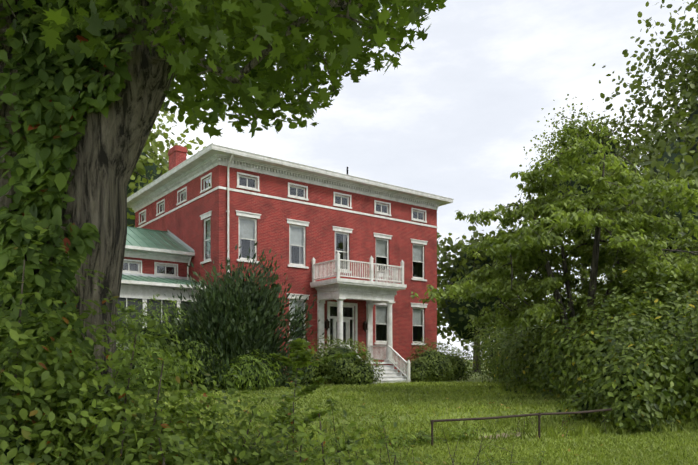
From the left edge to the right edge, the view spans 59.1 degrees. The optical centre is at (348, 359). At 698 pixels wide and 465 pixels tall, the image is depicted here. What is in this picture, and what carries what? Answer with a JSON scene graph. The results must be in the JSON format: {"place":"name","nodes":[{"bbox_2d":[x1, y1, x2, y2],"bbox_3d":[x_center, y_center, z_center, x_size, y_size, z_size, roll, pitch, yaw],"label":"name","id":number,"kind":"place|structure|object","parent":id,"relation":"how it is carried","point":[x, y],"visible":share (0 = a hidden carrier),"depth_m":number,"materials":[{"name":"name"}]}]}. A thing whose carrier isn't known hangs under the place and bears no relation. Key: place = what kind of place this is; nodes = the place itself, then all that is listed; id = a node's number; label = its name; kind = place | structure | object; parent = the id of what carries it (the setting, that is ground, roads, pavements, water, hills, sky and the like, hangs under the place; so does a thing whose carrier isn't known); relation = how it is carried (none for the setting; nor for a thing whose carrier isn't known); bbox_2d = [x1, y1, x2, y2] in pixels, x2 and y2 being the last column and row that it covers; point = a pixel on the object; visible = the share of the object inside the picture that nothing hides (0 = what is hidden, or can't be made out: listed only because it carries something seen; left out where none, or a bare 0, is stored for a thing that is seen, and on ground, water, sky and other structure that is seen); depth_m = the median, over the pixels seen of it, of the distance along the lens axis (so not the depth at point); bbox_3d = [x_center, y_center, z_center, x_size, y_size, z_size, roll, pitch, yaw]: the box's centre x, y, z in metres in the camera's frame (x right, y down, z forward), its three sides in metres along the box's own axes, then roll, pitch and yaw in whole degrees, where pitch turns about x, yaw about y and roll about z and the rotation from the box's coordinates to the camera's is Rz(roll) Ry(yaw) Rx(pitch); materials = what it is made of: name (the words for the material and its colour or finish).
{"place":"outdoors","nodes":[
{"label":"outdoors","id":0,"kind":"place"},
{"bbox_2d":[116,360,697,464],"bbox_3d":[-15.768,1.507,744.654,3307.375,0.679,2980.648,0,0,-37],"label":"ground","id":1,"kind":"structure","parent":0,"point":[455,414],"depth_m":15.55,"materials":[{"name":"green plant"}]},
{"bbox_2d":[0,0,137,464],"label":"trunk creeper","id":2,"kind":"object","parent":1,"relation":"on","point":[66,87],"visible":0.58,"depth_m":5.76,"materials":[{"name":"green plant"}]},
{"bbox_2d":[116,226,207,348],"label":"wing","id":3,"kind":"structure","parent":1,"relation":"on","point":[155,261],"depth_m":29.20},
{"bbox_2d":[127,108,212,226],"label":"tree","id":4,"kind":"object","parent":1,"relation":"on","point":[151,151],"depth_m":46.99,"materials":[{"name":"green plant"}]},
{"bbox_2d":[0,271,344,464],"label":"bushes","id":5,"kind":"object","parent":1,"relation":"on","point":[27,449],"depth_m":5.07,"materials":[{"name":"green plant"}]},
{"bbox_2d":[115,294,282,393],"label":"sunroom shrubs","id":6,"kind":"object","parent":1,"relation":"on","point":[148,358],"depth_m":23.66,"materials":[{"name":"green plant"}]},
{"bbox_2d":[0,209,432,464],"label":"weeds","id":7,"kind":"object","parent":1,"relation":"on","point":[53,403],"depth_m":5.32,"materials":[{"name":"green plant"}]},
{"bbox_2d":[0,0,446,464],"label":"maple","id":8,"kind":"object","parent":1,"relation":"on","point":[240,22],"depth_m":5.87,"materials":[{"name":"green plant"}]},
{"bbox_2d":[153,242,331,391],"bbox_3d":[-4.926,-1.099,26.179,7.227,7.620,6.877,0,0,-37],"label":"bush","id":9,"kind":"object","parent":1,"relation":"on","point":[241,303],"depth_m":25.09,"materials":[{"name":"green plant"}]},
{"bbox_2d":[127,143,453,381],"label":"house","id":10,"kind":"structure","parent":1,"relation":"on","point":[210,203],"depth_m":31.75,"materials":[{"name":"brick"}]},
{"bbox_2d":[310,252,410,382],"bbox_3d":[0.871,-1.854,31.198,4.480,6.700,3.530,0,0,-37],"label":"porch","id":11,"kind":"object","parent":1,"relation":"on","point":[371,292],"visible":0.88,"depth_m":31.09,"materials":[{"name":"wood"}]},
{"bbox_2d":[285,335,475,384],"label":"bushes","id":12,"kind":"object","parent":1,"relation":"on","point":[422,361],"depth_m":28.31,"materials":[{"name":"green plant"}]},
{"bbox_2d":[171,338,609,464],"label":"weed","id":13,"kind":"object","parent":1,"relation":"on","point":[300,357],"depth_m":8.35,"materials":[{"name":"green plant"}]},
{"bbox_2d":[315,424,479,452],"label":"bank weeds","id":14,"kind":"object","parent":1,"relation":"on","point":[421,440],"visible":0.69,"depth_m":12.65,"materials":[{"name":"green plant"}]},
{"bbox_2d":[238,398,601,454],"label":"fallen leaves","id":15,"kind":"object","parent":1,"relation":"on","point":[473,432],"visible":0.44,"depth_m":16.20,"materials":[{"name":"brown plant"}]},
{"bbox_2d":[437,240,513,371],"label":"tree trunk","id":16,"kind":"object","parent":1,"relation":"on","point":[476,356],"visible":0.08,"depth_m":55.81,"materials":[{"name":"brown plant"}]},
{"bbox_2d":[444,250,505,340],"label":"tree","id":17,"kind":"object","parent":16,"relation":"attached to","point":[461,326],"visible":0.23,"depth_m":54.55,"materials":[{"name":"green plant"}]},
{"bbox_2d":[437,225,534,350],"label":"tree","id":18,"kind":"object","parent":1,"relation":"on","point":[448,270],"visible":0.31,"depth_m":53.97,"materials":[{"name":"green plant"}]},
{"bbox_2d":[430,408,611,445],"bbox_3d":[3.724,1.501,12.996,4.212,0.859,0.070,0,0,-12],"label":"pipe rail","id":19,"kind":"object","parent":1,"relation":"on","point":[510,416],"visible":0.81,"depth_m":12.94,"materials":[{"name":"grey metal"}]},
{"bbox_2d":[410,119,697,385],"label":"dogwood","id":20,"kind":"object","parent":1,"relation":"on","point":[500,250],"depth_m":20.13,"materials":[{"name":"green plant"}]},
{"bbox_2d":[461,227,697,433],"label":"bush","id":21,"kind":"object","parent":1,"relation":"on","point":[595,390],"depth_m":16.12,"materials":[{"name":"green plant"}]},
{"bbox_2d":[515,94,651,299],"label":"tree","id":22,"kind":"object","parent":1,"relation":"on","point":[553,151],"depth_m":48.52,"materials":[{"name":"green plant"}]},
{"bbox_2d":[557,141,697,301],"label":"tree","id":23,"kind":"object","parent":1,"relation":"on","point":[683,173],"depth_m":28.61,"materials":[{"name":"green plant"}]},
{"bbox_2d":[569,81,697,280],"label":"tree","id":24,"kind":"object","parent":1,"relation":"on","point":[674,118],"depth_m":36.93,"materials":[{"name":"green plant"}]},
{"bbox_2d":[148,0,697,359],"label":"sky","id":25,"kind":"structure","parent":0,"point":[460,109],"materials":[{"name":"white"}]},
{"bbox_2d":[561,0,697,170],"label":"tall tree","id":26,"kind":"object","parent":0,"point":[688,62],"depth_m":45.36,"materials":[{"name":"green plant"}]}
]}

